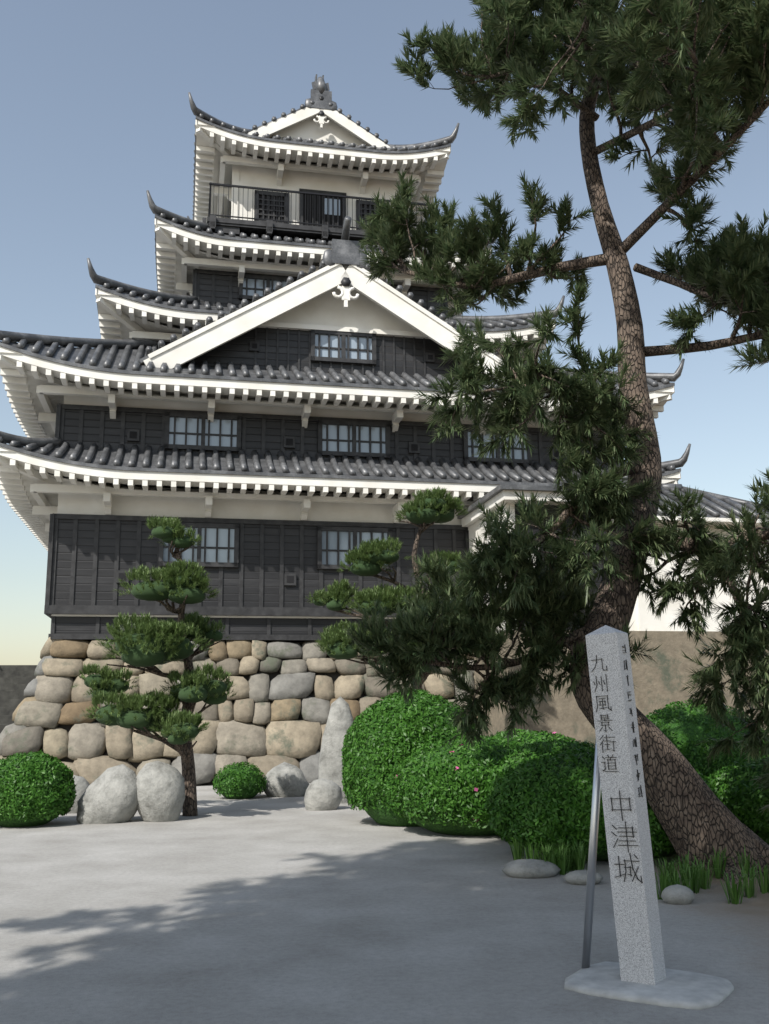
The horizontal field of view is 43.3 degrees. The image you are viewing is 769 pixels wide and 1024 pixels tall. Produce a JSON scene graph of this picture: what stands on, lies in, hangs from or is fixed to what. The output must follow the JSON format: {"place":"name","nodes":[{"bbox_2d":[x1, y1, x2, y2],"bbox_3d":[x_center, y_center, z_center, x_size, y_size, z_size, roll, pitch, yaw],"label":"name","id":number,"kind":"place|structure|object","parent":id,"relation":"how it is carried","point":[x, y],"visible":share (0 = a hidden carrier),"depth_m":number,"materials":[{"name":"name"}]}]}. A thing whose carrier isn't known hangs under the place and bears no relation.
{"place":"outdoors","nodes":[
{"label":"outdoors","id":0,"kind":"place"},
{"bbox_2d":[0,783,768,1023],"bbox_3d":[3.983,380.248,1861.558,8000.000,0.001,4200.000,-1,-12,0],"label":"ground","id":1,"kind":"structure","parent":0,"point":[262,908],"depth_m":6.76,"materials":[{"name":"grey concrete"}]},
{"bbox_2d":[0,750,76,826],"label":"shrub","id":2,"kind":"object","parent":1,"relation":"on","point":[37,788],"visible":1,"depth_m":12.94,"materials":[{"name":"green plant"}]},
{"bbox_2d":[73,515,238,815],"bbox_3d":[-3.471,2.208,14.360,2.733,4.591,2.154,-1,-12,0],"label":"pine tree","id":3,"kind":"object","parent":1,"relation":"on","point":[148,643],"visible":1,"depth_m":14.18,"materials":[{"name":"green plant"}]},
{"bbox_2d":[212,761,266,798],"bbox_3d":[-2.538,4.715,16.998,0.974,0.674,0.883,-1,-12,0],"label":"small shrub","id":4,"kind":"object","parent":1,"relation":"on","point":[241,780],"visible":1,"depth_m":16.75,"materials":[{"name":"green plant"}]},
{"bbox_2d":[67,696,694,904],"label":"garden rocks","id":5,"kind":"object","parent":1,"relation":"on","point":[154,791],"visible":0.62,"depth_m":13.50,"materials":[{"name":"grey stone"}]},
{"bbox_2d":[0,74,768,784],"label":"castle keep","id":6,"kind":"structure","parent":1,"relation":"on","point":[250,376],"depth_m":22.20,"materials":[{"name":"white paint"}]},
{"bbox_2d":[305,486,468,697],"bbox_3d":[0.114,2.178,16.635,3.158,5.464,2.018,-1,-12,0],"label":"pine tree","id":7,"kind":"object","parent":1,"relation":"on","point":[373,557],"visible":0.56,"depth_m":16.74,"materials":[{"name":"green plant"}]},
{"bbox_2d":[341,687,478,826],"bbox_3d":[0.398,3.349,13.194,1.995,1.904,1.873,-1,-12,0],"label":"tall shrub","id":8,"kind":"object","parent":1,"relation":"on","point":[387,735],"visible":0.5,"depth_m":12.65,"materials":[{"name":"green plant"}]},
{"bbox_2d":[384,735,520,835],"bbox_3d":[1.089,3.430,12.169,2.196,1.281,1.991,-1,-12,0],"label":"shrub","id":9,"kind":"object","parent":1,"relation":"on","point":[441,790],"visible":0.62,"depth_m":11.53,"materials":[{"name":"green plant"}]},
{"bbox_2d":[488,728,575,745],"bbox_3d":[1.893,3.526,12.754,2.098,1.347,1.879,-1,-12,0],"label":"azalea shrub","id":10,"kind":"object","parent":1,"relation":"on","point":[521,738],"visible":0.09,"depth_m":12.59,"materials":[{"name":"green plant"}]},
{"bbox_2d":[483,739,594,824],"bbox_3d":[2.045,3.240,11.172,1.831,1.231,1.692,-1,-12,0],"label":"shrub","id":11,"kind":"object","parent":1,"relation":"on","point":[522,753],"visible":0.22,"depth_m":11.05,"materials":[{"name":"green plant"}]},
{"bbox_2d":[343,0,768,881],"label":"pine tree","id":12,"kind":"object","parent":1,"relation":"on","point":[701,64],"visible":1,"depth_m":9.54,"materials":[{"name":"green plant"}]},
{"bbox_2d":[581,741,600,968],"bbox_3d":[1.219,1.929,5.655,0.046,1.557,0.292,7,-14,-34],"label":"metal pole","id":13,"kind":"object","parent":1,"relation":"on","point":[591,875],"visible":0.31,"depth_m":5.63,"materials":[{"name":"silver metal"}]},
{"bbox_2d":[484,746,718,860],"bbox_3d":[2.299,3.043,10.210,2.483,1.187,2.253,-1,-12,0],"label":"shrub","id":14,"kind":"object","parent":1,"relation":"on","point":[545,798],"visible":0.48,"depth_m":9.52,"materials":[{"name":"green plant"}]},
{"bbox_2d":[508,834,768,904],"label":"grass clumps","id":15,"kind":"object","parent":1,"relation":"on","point":[570,858],"visible":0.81,"depth_m":8.36,"materials":[{"name":"green plant"}]},
{"bbox_2d":[564,961,733,1009],"bbox_3d":[1.445,2.591,5.307,0.837,0.060,0.666,-8,-14,32],"label":"stone base","id":16,"kind":"object","parent":1,"relation":"on","point":[674,988],"visible":0.86,"depth_m":5.17,"materials":[{"name":"grey stone"}]},
{"bbox_2d":[585,625,665,984],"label":"stone pillar","id":17,"kind":"structure","parent":16,"relation":"on","point":[635,905],"depth_m":5.43,"materials":[{"name":"stone"}]},
{"bbox_2d":[646,699,768,780],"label":"shrub","id":18,"kind":"object","parent":1,"relation":"on","point":[685,731],"visible":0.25,"depth_m":12.47,"materials":[{"name":"green plant"}]},
{"bbox_2d":[708,756,768,844],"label":"shrub","id":19,"kind":"object","parent":1,"relation":"on","point":[742,799],"visible":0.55,"depth_m":9.71,"materials":[{"name":"green plant"}]},
{"bbox_2d":[0,0,768,664],"label":"sky","id":20,"kind":"structure","parent":0,"point":[96,114],"materials":[{"name":"blue"}]}
]}

